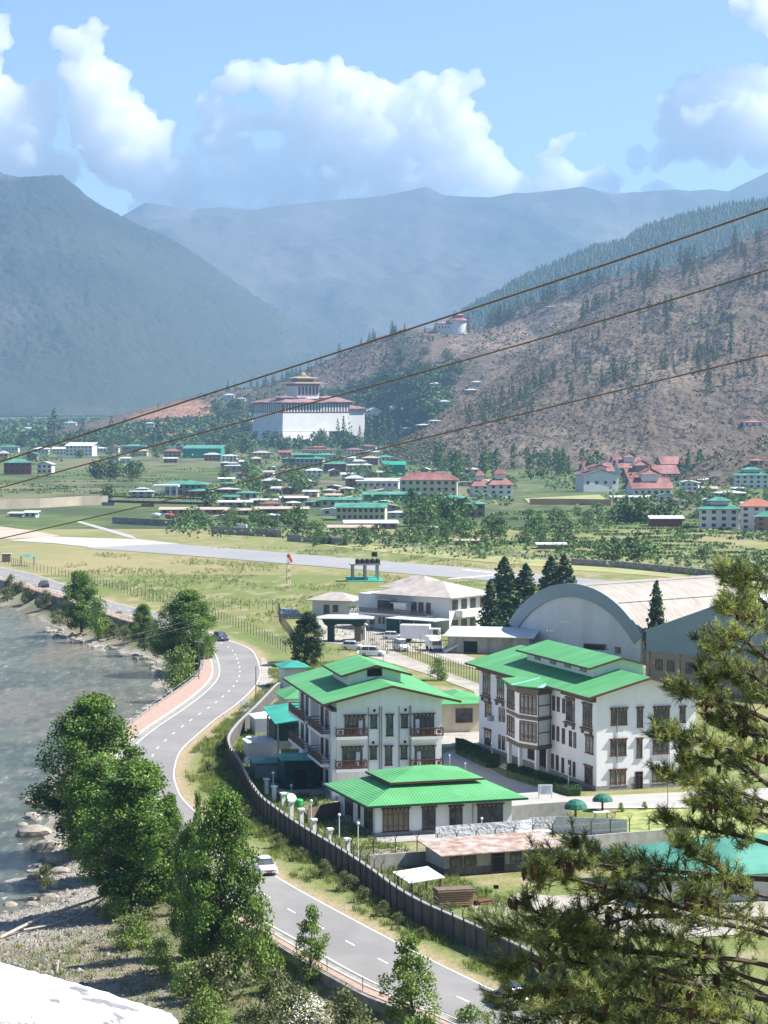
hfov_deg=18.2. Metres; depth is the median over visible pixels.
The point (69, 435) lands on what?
town tree
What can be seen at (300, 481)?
town tree
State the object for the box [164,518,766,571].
scrub
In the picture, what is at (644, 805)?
garden shrub
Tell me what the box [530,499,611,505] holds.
orange wall
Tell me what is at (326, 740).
window
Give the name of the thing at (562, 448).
poplar tree
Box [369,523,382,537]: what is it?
town tree
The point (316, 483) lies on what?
town tree
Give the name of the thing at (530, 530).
town tree
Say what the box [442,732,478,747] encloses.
courtyard
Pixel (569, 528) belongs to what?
town tree
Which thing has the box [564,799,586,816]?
garden shelter
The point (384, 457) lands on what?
town house
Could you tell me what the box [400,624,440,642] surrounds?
box truck
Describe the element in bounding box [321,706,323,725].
window
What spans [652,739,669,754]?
window
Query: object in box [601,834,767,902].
workshop
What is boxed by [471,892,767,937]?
gravel yard
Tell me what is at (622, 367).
pine tree
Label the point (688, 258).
pine tree
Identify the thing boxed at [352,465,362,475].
town tree
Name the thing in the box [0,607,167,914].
river
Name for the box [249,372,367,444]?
fortress
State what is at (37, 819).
boulder
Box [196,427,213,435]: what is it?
town tree
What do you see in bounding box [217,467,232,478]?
town tree
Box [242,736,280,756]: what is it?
store shed
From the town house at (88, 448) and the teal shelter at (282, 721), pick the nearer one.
the teal shelter at (282, 721)
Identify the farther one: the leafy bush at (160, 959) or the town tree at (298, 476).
the town tree at (298, 476)
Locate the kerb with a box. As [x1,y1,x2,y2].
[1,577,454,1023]
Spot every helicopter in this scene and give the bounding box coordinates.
[145,511,171,517]
[165,512,184,519]
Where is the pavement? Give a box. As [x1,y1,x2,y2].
[0,577,450,1023]
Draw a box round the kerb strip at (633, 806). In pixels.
[587,804,761,807]
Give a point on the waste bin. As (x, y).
(298, 802)
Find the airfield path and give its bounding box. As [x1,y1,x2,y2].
[78,521,135,538]
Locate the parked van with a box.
[393,638,409,650]
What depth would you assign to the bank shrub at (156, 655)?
453.10 m
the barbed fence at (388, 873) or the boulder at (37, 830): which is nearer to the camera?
the barbed fence at (388, 873)
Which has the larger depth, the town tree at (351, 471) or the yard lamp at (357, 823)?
the town tree at (351, 471)
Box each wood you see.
[0,415,333,447]
[58,362,453,444]
[449,196,767,328]
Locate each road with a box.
[0,567,558,1023]
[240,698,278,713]
[356,645,478,695]
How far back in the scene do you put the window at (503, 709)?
308.33 m
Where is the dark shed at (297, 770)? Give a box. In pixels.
[274,753,316,789]
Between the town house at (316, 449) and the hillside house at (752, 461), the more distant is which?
the town house at (316, 449)
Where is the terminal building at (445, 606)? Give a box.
[348,575,496,633]
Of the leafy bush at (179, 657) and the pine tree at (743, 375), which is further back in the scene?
the pine tree at (743, 375)
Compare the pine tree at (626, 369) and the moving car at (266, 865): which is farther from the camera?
the pine tree at (626, 369)
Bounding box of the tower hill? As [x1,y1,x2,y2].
[51,228,767,444]
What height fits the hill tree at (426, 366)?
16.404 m
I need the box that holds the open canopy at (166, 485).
[152,484,179,496]
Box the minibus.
[425,635,441,650]
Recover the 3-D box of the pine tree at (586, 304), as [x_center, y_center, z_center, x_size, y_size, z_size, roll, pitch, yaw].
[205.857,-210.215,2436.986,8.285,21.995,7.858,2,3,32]
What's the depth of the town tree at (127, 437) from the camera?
2606.05 m
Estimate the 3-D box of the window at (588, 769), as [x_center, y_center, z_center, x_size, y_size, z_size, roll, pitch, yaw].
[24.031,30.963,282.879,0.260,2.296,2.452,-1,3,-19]
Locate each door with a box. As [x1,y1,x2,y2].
[294,769,305,788]
[464,641,476,652]
[491,852,504,872]
[539,749,545,767]
[635,771,642,788]
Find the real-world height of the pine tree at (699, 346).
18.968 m
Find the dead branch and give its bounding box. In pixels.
[0,868,120,938]
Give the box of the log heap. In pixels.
[473,898,493,904]
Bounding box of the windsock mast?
[286,553,292,583]
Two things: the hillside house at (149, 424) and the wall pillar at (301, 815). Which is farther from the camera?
the hillside house at (149, 424)
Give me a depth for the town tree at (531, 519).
831.93 m
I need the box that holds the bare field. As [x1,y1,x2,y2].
[0,527,58,538]
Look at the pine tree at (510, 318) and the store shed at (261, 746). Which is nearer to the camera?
the store shed at (261, 746)
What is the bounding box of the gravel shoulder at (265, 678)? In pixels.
[259,657,273,690]
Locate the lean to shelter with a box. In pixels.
[393,866,444,892]
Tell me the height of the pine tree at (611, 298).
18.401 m
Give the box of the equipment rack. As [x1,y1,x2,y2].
[583,643,608,653]
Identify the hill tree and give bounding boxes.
[209,404,222,412]
[210,398,222,408]
[210,423,219,431]
[214,407,227,417]
[228,398,242,409]
[229,399,244,411]
[243,420,252,430]
[245,403,252,411]
[327,388,337,395]
[343,379,355,389]
[345,394,353,400]
[356,379,370,390]
[392,349,406,361]
[403,364,413,374]
[408,362,419,371]
[408,376,421,389]
[411,369,421,377]
[413,363,423,370]
[419,347,430,355]
[421,362,435,372]
[432,400,443,408]
[435,372,446,382]
[439,348,455,360]
[443,371,459,384]
[447,357,464,370]
[449,360,465,374]
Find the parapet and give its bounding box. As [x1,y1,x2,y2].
[0,962,177,1023]
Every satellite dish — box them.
[244,756,250,767]
[287,793,295,799]
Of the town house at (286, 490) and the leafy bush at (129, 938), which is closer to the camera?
the leafy bush at (129, 938)
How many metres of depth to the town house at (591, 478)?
1257.42 m
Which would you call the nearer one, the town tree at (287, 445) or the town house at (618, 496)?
the town house at (618, 496)
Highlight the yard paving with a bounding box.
[443,750,767,805]
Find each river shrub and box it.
[0,574,17,595]
[20,586,36,602]
[33,863,58,888]
[36,589,54,609]
[104,622,120,637]
[117,904,158,934]
[119,621,140,642]
[177,946,257,1007]
[236,1002,271,1023]
[241,962,304,1017]
[325,983,376,1023]
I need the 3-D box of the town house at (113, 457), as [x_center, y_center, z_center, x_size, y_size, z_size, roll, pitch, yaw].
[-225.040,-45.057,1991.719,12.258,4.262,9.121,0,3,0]
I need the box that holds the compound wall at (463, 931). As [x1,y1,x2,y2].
[226,680,568,996]
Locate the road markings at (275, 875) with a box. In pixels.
[1,567,556,1023]
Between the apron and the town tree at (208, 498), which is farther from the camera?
the town tree at (208, 498)
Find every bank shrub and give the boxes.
[0,586,15,601]
[8,581,25,595]
[47,608,67,625]
[115,627,132,641]
[138,632,159,652]
[147,643,165,657]
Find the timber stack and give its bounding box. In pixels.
[432,885,476,907]
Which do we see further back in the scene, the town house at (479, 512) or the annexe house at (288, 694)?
the town house at (479, 512)
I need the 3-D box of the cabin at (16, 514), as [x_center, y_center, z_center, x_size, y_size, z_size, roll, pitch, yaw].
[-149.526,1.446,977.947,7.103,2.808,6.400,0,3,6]
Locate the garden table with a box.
[593,811,609,818]
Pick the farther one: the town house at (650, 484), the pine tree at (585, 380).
the pine tree at (585, 380)
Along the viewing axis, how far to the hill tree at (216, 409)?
3036.52 m
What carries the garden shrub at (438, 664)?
on the ground at (64, 558)
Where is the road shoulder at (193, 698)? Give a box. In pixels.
[14,580,463,1023]
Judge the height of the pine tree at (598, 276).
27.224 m
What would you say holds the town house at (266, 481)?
on the ground at (64, 558)
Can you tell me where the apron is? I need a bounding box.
[9,536,178,547]
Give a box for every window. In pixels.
[301,692,303,711]
[301,723,303,739]
[306,696,308,714]
[306,724,308,743]
[320,767,322,780]
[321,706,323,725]
[321,737,323,754]
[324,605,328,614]
[325,709,328,728]
[325,738,328,758]
[325,769,327,782]
[333,605,337,611]
[341,745,363,767]
[343,714,366,735]
[344,798,352,820]
[357,805,359,819]
[363,808,372,832]
[369,714,378,728]
[369,745,377,759]
[377,600,396,610]
[381,807,410,832]
[384,745,393,765]
[385,714,394,736]
[400,714,408,728]
[400,745,408,759]
[411,602,416,612]
[412,713,435,735]
[414,745,436,764]
[418,602,422,612]
[421,806,436,829]
[426,603,430,613]
[448,804,463,825]
[450,856,461,867]
[452,600,457,609]
[452,620,457,625]
[456,708,472,722]
[461,599,466,608]
[461,619,466,625]
[465,855,476,866]
[470,598,475,607]
[470,618,475,625]
[476,803,504,822]
[480,671,490,702]
[483,700,491,716]
[483,727,490,746]
[494,676,504,706]
[498,707,500,721]
[498,734,500,749]
[502,708,504,722]
[502,736,504,750]
[510,852,521,862]
[527,749,534,760]
[551,753,553,768]
[552,695,554,710]
[552,725,554,739]
[556,726,558,741]
[556,755,558,770]
[557,697,559,711]
[561,757,563,773]
[562,698,564,713]
[562,728,564,743]
[563,696,574,729]
[568,760,570,775]
[569,730,571,746]
[572,762,575,777]
[573,732,575,747]
[579,702,592,735]
[583,764,592,785]
[584,733,593,754]
[609,738,627,756]
[609,768,627,787]
[610,707,628,725]
[615,647,620,653]
[636,707,644,727]
[636,737,643,758]
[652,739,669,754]
[652,769,666,784]
[653,706,671,723]
[655,659,662,669]
[667,660,673,671]
[679,706,686,722]
[685,662,692,673]
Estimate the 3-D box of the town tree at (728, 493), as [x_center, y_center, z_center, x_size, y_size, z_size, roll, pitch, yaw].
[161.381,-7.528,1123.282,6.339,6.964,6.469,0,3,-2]
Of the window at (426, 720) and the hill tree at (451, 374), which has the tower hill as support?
the hill tree at (451, 374)
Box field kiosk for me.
[19,554,35,565]
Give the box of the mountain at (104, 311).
[0,172,347,415]
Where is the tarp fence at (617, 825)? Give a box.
[528,816,626,834]
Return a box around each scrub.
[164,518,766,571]
[198,229,767,429]
[383,239,767,464]
[670,435,767,485]
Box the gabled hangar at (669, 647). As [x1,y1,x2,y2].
[645,594,767,696]
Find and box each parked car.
[278,608,290,614]
[282,609,301,618]
[341,640,363,649]
[359,646,385,656]
[382,631,399,638]
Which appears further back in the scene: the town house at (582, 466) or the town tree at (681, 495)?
the town house at (582, 466)
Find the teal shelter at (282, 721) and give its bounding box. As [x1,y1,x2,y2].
[263,701,298,752]
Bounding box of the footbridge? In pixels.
[101,496,210,506]
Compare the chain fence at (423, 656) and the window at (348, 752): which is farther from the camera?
the chain fence at (423, 656)
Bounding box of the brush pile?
[355,846,424,856]
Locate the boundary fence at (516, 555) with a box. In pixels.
[303,531,765,572]
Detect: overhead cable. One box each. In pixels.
[0,208,767,462]
[0,269,767,487]
[0,354,767,538]
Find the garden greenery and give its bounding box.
[0,444,760,509]
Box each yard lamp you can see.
[338,813,340,837]
[356,822,359,857]
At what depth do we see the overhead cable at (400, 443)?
37.87 m
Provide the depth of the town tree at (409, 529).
798.01 m
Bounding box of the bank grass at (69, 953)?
[14,662,368,1023]
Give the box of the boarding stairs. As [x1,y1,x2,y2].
[443,644,457,652]
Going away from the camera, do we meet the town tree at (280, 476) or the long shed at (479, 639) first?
the long shed at (479, 639)
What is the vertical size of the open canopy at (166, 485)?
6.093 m
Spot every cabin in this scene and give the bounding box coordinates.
[6,512,23,516]
[22,511,39,517]
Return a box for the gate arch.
[316,614,374,641]
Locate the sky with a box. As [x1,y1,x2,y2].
[0,0,767,215]
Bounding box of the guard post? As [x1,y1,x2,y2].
[362,623,367,639]
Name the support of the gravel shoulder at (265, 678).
on the ground at (64, 558)
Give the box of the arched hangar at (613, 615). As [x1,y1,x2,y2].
[508,575,737,662]
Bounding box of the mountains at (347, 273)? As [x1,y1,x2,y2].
[123,172,767,349]
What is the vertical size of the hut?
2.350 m
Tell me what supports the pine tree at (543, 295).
on the tower hill
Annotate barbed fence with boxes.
[315,823,578,973]
[349,811,690,854]
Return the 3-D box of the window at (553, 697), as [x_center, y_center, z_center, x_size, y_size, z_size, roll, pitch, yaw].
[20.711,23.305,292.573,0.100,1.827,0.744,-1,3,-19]
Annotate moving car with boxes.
[38,580,48,587]
[213,631,228,640]
[253,855,277,874]
[490,983,528,1009]
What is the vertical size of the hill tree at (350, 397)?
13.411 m
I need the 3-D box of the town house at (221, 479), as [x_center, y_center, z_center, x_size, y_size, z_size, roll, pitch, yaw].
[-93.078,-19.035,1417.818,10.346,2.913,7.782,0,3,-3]
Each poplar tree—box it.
[19,690,146,848]
[60,569,102,632]
[61,757,131,872]
[69,756,178,912]
[129,603,159,649]
[145,589,219,667]
[152,791,186,893]
[165,820,214,959]
[175,782,270,977]
[189,790,203,828]
[282,611,325,663]
[290,903,330,984]
[376,932,442,1023]
[432,440,444,464]
[432,449,442,466]
[433,445,441,467]
[440,458,447,471]
[446,450,452,469]
[449,451,462,478]
[451,453,463,478]
[457,453,464,471]
[464,453,472,473]
[477,449,490,472]
[477,450,489,473]
[488,451,492,465]
[490,449,502,476]
[509,443,518,469]
[522,446,531,468]
[525,455,535,479]
[532,452,541,475]
[537,452,545,475]
[543,450,552,469]
[550,445,558,471]
[555,451,565,477]
[557,447,566,468]
[561,450,569,473]
[566,455,571,475]
[578,448,585,466]
[585,453,593,470]
[591,450,601,466]
[678,456,685,474]
[683,450,691,470]
[694,449,703,461]
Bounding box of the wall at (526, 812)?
[512,802,570,820]
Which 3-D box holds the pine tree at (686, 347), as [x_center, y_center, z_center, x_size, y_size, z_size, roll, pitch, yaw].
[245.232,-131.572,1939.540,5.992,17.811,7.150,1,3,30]
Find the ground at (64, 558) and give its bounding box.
[0,416,767,1023]
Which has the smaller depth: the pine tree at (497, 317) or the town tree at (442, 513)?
the town tree at (442, 513)
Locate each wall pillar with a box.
[263,778,269,793]
[270,785,277,799]
[279,792,286,807]
[287,800,294,816]
[297,808,304,823]
[310,818,317,831]
[326,827,333,840]
[343,837,351,852]
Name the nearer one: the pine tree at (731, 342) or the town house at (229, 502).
the town house at (229, 502)
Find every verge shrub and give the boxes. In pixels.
[201,761,214,772]
[212,741,224,752]
[240,804,253,815]
[258,824,273,837]
[268,832,288,848]
[288,833,298,844]
[293,847,307,860]
[311,857,335,876]
[333,869,359,892]
[352,886,372,902]
[374,899,395,916]
[390,912,405,925]
[415,926,429,938]
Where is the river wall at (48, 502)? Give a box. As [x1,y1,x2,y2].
[0,496,107,508]
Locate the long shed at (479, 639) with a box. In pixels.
[443,626,538,653]
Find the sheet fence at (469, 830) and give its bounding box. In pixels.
[435,819,531,837]
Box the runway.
[86,544,763,594]
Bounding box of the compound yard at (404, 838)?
[251,734,434,842]
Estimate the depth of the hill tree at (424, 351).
2902.06 m
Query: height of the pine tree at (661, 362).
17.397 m
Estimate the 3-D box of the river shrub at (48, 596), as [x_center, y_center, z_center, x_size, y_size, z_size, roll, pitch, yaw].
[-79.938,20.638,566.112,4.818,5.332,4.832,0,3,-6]
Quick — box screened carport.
[385,619,429,633]
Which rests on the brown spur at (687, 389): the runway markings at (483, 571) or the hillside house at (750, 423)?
the hillside house at (750, 423)
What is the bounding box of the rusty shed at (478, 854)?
[417,831,563,875]
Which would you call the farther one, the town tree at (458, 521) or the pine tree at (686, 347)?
the pine tree at (686, 347)
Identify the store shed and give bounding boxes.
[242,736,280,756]
[248,711,270,735]
[248,756,276,779]
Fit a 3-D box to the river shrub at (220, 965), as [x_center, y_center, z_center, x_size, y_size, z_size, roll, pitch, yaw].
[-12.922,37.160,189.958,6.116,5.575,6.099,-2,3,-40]
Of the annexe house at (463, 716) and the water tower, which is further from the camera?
the water tower
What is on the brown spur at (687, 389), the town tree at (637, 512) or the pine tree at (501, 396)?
the pine tree at (501, 396)
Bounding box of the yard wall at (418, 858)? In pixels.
[369,828,687,869]
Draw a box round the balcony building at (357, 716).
[282,655,461,799]
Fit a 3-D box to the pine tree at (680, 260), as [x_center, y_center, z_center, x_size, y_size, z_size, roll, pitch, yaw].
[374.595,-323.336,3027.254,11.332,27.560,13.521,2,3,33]
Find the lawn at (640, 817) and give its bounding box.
[615,807,767,836]
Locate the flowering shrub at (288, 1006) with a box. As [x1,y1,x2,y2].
[270,983,335,1023]
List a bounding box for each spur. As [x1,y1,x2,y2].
[352,239,767,469]
[671,437,767,486]
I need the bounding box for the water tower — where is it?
[345,563,382,581]
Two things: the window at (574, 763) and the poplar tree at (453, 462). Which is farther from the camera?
the poplar tree at (453, 462)
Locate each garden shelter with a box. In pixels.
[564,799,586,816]
[592,793,612,810]
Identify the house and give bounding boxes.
[0,451,7,461]
[1,445,19,451]
[2,459,32,474]
[26,452,38,459]
[34,447,49,453]
[35,461,54,473]
[52,447,64,454]
[64,442,97,455]
[65,421,76,426]
[97,447,106,451]
[105,455,120,459]
[107,445,120,452]
[120,457,131,462]
[122,444,145,452]
[129,487,154,496]
[137,449,148,455]
[145,422,153,426]
[158,507,229,513]
[163,457,178,462]
[163,481,211,494]
[164,449,180,456]
[176,446,183,451]
[182,445,224,457]
[189,489,212,496]
[203,453,221,460]
[214,488,238,493]
[214,514,234,519]
[217,500,252,505]
[218,477,234,481]
[218,482,233,487]
[220,461,230,467]
[221,495,241,499]
[222,454,237,461]
[223,394,234,399]
[224,462,242,471]
[224,508,259,514]
[235,472,249,478]
[237,491,259,498]
[250,498,278,504]
[251,457,261,464]
[252,451,270,458]
[253,447,265,450]
[254,506,309,513]
[259,501,282,505]
[262,470,275,476]
[262,478,281,488]
[266,466,276,469]
[270,486,283,493]
[273,686,298,703]
[274,660,310,687]
[277,450,292,458]
[279,496,308,501]
[281,487,295,493]
[282,453,325,467]
[286,501,301,505]
[301,446,333,455]
[302,490,320,496]
[303,500,320,506]
[305,468,323,476]
[306,592,357,615]
[314,453,336,460]
[319,497,361,506]
[320,507,335,514]
[322,765,527,836]
[324,461,347,471]
[324,488,334,492]
[324,493,342,496]
[325,485,340,489]
[327,525,378,533]
[328,469,339,476]
[334,503,389,519]
[338,487,354,491]
[340,472,355,479]
[343,520,399,528]
[344,456,356,462]
[344,475,364,486]
[345,448,362,454]
[346,459,371,474]
[355,478,399,488]
[362,445,376,450]
[362,456,378,464]
[362,492,420,500]
[366,408,381,417]
[372,488,393,491]
[373,500,392,503]
[374,471,382,476]
[377,455,393,463]
[382,461,405,475]
[386,458,403,460]
[387,504,399,511]
[387,511,405,517]
[403,427,411,432]
[416,424,427,429]
[419,467,430,471]
[428,420,440,424]
[428,495,486,517]
[438,400,450,405]
[442,689,478,732]
[453,539,481,544]
[458,481,470,485]
[464,467,478,474]
[465,389,475,394]
[468,471,486,496]
[471,381,481,386]
[484,469,514,499]
[534,542,567,548]
[573,464,620,491]
[578,456,614,471]
[609,455,640,464]
[609,495,649,500]
[613,452,643,475]
[620,460,660,481]
[624,468,673,496]
[646,515,684,525]
[649,465,679,477]
[654,456,684,469]
[655,493,672,501]
[675,499,687,505]
[679,480,700,490]
[697,497,739,528]
[697,498,709,505]
[699,486,718,494]
[713,491,746,498]
[732,467,767,488]
[738,498,767,530]
[743,421,763,426]
[748,459,764,465]
[753,511,767,531]
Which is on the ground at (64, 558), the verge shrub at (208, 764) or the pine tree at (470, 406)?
the verge shrub at (208, 764)
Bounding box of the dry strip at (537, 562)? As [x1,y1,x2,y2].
[284,540,766,583]
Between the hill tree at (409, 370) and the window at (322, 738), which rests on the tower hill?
the hill tree at (409, 370)
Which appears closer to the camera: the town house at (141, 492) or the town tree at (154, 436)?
the town house at (141, 492)
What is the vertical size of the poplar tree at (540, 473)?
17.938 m
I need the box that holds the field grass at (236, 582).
[33,546,523,654]
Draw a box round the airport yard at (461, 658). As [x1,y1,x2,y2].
[316,619,475,667]
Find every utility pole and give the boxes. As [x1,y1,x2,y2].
[195,639,201,678]
[255,666,256,701]
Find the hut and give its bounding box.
[2,553,12,561]
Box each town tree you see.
[13,433,27,446]
[31,429,48,440]
[36,439,49,447]
[48,434,59,441]
[64,431,76,441]
[75,449,82,457]
[76,435,90,441]
[85,459,108,478]
[87,432,102,444]
[88,435,97,441]
[89,465,106,478]
[94,430,104,437]
[100,483,115,499]
[101,439,114,447]
[102,459,113,477]
[105,446,113,454]
[105,461,121,478]
[107,462,122,478]
[111,439,121,445]
[118,461,137,479]
[121,434,134,444]
[127,448,139,456]
[130,460,147,477]
[147,433,157,444]
[148,434,168,447]
[150,447,160,457]
[151,441,164,451]
[170,513,180,519]
[175,515,192,526]
[179,511,197,523]
[185,504,203,513]
[189,509,205,519]
[189,512,200,523]
[195,511,215,525]
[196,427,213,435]
[198,488,218,506]
[203,519,214,525]
[212,431,235,444]
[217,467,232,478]
[218,509,234,520]
[221,515,233,525]
[222,518,232,526]
[224,444,236,453]
[225,436,238,450]
[228,506,239,515]
[231,516,245,525]
[238,435,255,453]
[239,517,250,524]
[240,460,252,471]
[241,465,256,475]
[242,471,260,485]
[244,458,254,467]
[247,507,265,520]
[247,511,259,522]
[248,447,255,456]
[249,480,261,490]
[252,479,264,492]
[256,514,268,524]
[257,512,273,523]
[260,430,275,441]
[262,516,279,527]
[265,431,284,448]
[265,479,281,489]
[270,520,280,528]
[272,473,284,484]
[275,439,291,453]
[275,511,285,520]
[278,462,290,470]
[278,512,296,525]
[279,439,293,449]
[284,474,299,486]
[285,472,302,482]
[285,499,308,534]
[287,456,296,464]
[288,481,301,494]
[291,474,308,493]
[293,434,305,450]
[297,472,311,479]
[299,478,314,492]
[303,520,320,535]
[304,475,319,487]
[306,431,319,444]
[309,518,325,531]
[310,537,318,546]
[311,435,326,446]
[313,532,321,543]
[315,430,331,446]
[319,532,332,543]
[334,450,345,461]
[339,432,356,449]
[341,534,348,544]
[345,467,356,475]
[347,437,363,448]
[348,436,364,448]
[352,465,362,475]
[354,527,370,540]
[355,530,371,545]
[358,464,367,474]
[359,450,369,458]
[364,470,378,477]
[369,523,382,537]
[378,460,393,476]
[379,529,393,545]
[392,529,409,543]
[398,507,414,526]
[402,486,425,512]
[402,494,434,525]
[407,526,418,540]
[407,533,421,544]
[410,499,434,527]
[411,522,426,541]
[421,523,438,541]
[423,530,434,540]
[424,495,441,524]
[425,505,442,528]
[426,488,449,518]
[429,522,443,538]
[435,503,447,523]
[438,493,468,521]
[438,515,453,535]
[438,520,454,536]
[441,529,449,538]
[442,495,476,522]
[447,507,466,534]
[452,514,470,534]
[456,520,472,538]
[459,472,470,481]
[459,519,479,538]
[469,471,487,480]
[476,524,494,544]
[480,513,501,533]
[482,509,504,527]
[488,516,503,534]
[492,524,508,545]
[493,517,509,535]
[506,476,518,486]
[514,526,532,542]
[522,527,537,541]
[523,511,540,534]
[525,507,534,516]
[528,515,547,534]
[531,523,545,539]
[533,519,550,535]
[533,533,547,541]
[548,522,558,528]
[550,510,569,533]
[552,533,563,541]
[562,520,583,538]
[572,505,581,515]
[580,517,591,526]
[581,508,593,515]
[583,512,592,519]
[590,500,604,513]
[591,534,618,559]
[608,535,627,560]
[609,497,634,522]
[616,505,634,522]
[621,530,655,562]
[624,499,650,522]
[629,496,642,509]
[631,500,655,520]
[638,496,657,514]
[647,497,682,514]
[675,489,689,498]
[676,490,691,505]
[684,554,691,563]
[685,496,694,505]
[685,567,695,575]
[690,510,698,518]
[693,496,702,505]
[695,543,713,562]
[698,487,711,497]
[703,562,713,569]
[722,490,735,501]
[736,483,749,492]
[749,552,758,560]
[753,552,767,567]
[762,482,767,497]
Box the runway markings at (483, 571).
[462,569,516,574]
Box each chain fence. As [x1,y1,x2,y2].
[2,556,285,652]
[205,600,293,636]
[366,630,477,681]
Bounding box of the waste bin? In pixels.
[295,798,302,807]
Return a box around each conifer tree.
[45,407,63,440]
[79,418,85,431]
[141,419,148,436]
[153,417,163,437]
[334,419,341,448]
[340,416,346,441]
[361,409,374,444]
[362,420,371,444]
[368,428,372,444]
[373,415,383,447]
[380,412,388,446]
[475,579,504,626]
[493,556,524,625]
[511,562,540,606]
[536,555,560,592]
[550,554,576,584]
[642,580,666,658]
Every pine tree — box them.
[464,317,471,333]
[465,407,470,424]
[465,549,767,1023]
[466,400,474,420]
[480,406,485,421]
[480,935,767,1023]
[483,391,488,408]
[487,395,493,413]
[488,307,495,328]
[491,398,497,417]
[495,308,501,324]
[496,304,505,324]
[497,386,504,405]
[499,385,505,400]
[502,303,507,320]
[506,304,514,321]
[508,376,514,395]
[514,292,520,309]
[517,301,524,316]
[521,389,527,405]
[522,376,529,397]
[527,290,535,307]
[528,392,534,412]
[529,368,537,388]
[537,363,543,380]
[538,286,546,304]
[538,370,544,387]
[545,286,550,303]
[547,283,557,301]
[551,363,556,377]
[552,279,558,295]
[563,367,569,383]
[568,278,574,296]
[568,377,576,399]
[571,277,579,295]
[571,350,579,370]
[576,270,584,290]
[580,303,585,322]
[582,272,591,290]
[583,369,588,385]
[584,294,589,313]
[587,361,591,374]
[589,271,594,283]
[590,293,596,310]
[594,265,600,284]
[597,292,602,307]
[600,267,606,281]
[602,316,607,329]
[603,289,608,303]
[603,373,608,385]
[609,287,614,301]
[610,354,613,371]
[610,358,618,380]
[617,279,623,297]
[618,355,625,376]
[623,357,629,376]
[629,273,633,290]
[632,352,640,373]
[635,271,640,285]
[636,303,641,319]
[641,288,646,301]
[642,319,647,332]
[644,270,650,287]
[648,269,653,285]
[652,267,656,280]
[655,257,661,271]
[657,350,664,369]
[662,349,668,367]
[663,311,670,328]
[669,296,674,312]
[676,245,683,264]
[681,253,686,268]
[683,339,690,357]
[686,249,691,266]
[687,273,691,287]
[690,244,698,263]
[691,342,696,359]
[693,343,700,361]
[695,270,700,285]
[696,335,702,355]
[696,352,701,371]
[698,305,703,320]
[702,346,708,361]
[703,328,710,349]
[704,349,711,371]
[704,364,709,380]
[704,381,709,395]
[705,369,714,392]
[709,339,715,360]
[715,344,719,358]
[726,330,735,351]
[726,334,733,353]
[731,226,738,243]
[732,240,737,255]
[738,238,743,256]
[740,272,746,286]
[740,361,747,377]
[742,244,746,257]
[748,340,754,360]
[751,355,758,374]
[752,227,758,243]
[755,225,762,242]
[755,275,761,292]
[756,245,760,259]
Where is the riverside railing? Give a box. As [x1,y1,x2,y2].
[3,576,466,1023]
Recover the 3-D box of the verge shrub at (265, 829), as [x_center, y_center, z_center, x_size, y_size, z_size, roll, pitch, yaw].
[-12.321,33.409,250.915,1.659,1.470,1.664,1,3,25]
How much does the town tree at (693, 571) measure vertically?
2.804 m
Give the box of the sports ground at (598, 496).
[524,494,604,502]
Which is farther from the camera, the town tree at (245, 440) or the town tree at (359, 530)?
the town tree at (245, 440)
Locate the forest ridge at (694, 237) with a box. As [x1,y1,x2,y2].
[470,199,767,325]
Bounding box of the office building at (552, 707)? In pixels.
[465,640,695,790]
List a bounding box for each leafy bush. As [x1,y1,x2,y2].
[84,596,113,640]
[97,892,129,921]
[110,912,154,950]
[139,934,179,974]
[161,643,197,695]
[168,957,210,997]
[180,988,235,1023]
[199,632,216,661]
[231,894,286,982]
[450,1002,494,1022]
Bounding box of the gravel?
[0,849,199,1021]
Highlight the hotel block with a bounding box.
[399,472,458,497]
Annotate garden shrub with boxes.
[309,798,318,807]
[428,656,448,680]
[617,803,624,811]
[641,801,647,808]
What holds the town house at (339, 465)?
on the ground at (64, 558)
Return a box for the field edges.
[0,467,767,559]
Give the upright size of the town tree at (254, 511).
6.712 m
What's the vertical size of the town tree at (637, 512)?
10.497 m
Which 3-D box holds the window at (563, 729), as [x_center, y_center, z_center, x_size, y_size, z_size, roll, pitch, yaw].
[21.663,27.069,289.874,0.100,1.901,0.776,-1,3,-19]
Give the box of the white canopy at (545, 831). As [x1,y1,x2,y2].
[516,830,550,835]
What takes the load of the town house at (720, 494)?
on the ground at (64, 558)
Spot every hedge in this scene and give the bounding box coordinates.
[455,738,499,767]
[506,763,581,795]
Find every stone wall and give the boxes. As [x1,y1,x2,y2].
[112,517,175,525]
[211,526,281,536]
[287,534,347,544]
[571,558,767,580]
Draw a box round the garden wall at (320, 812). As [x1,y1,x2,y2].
[307,801,339,821]
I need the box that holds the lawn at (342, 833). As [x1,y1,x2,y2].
[317,821,381,846]
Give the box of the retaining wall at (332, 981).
[0,579,441,1023]
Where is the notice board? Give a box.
[538,784,551,797]
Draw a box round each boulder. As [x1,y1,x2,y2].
[3,901,17,906]
[16,824,52,837]
[17,822,28,825]
[23,896,36,899]
[24,901,38,905]
[25,812,39,818]
[25,868,43,872]
[26,875,34,879]
[28,863,44,866]
[30,840,62,850]
[33,817,41,820]
[36,893,59,900]
[45,851,73,863]
[50,885,62,887]
[51,866,69,874]
[65,898,76,901]

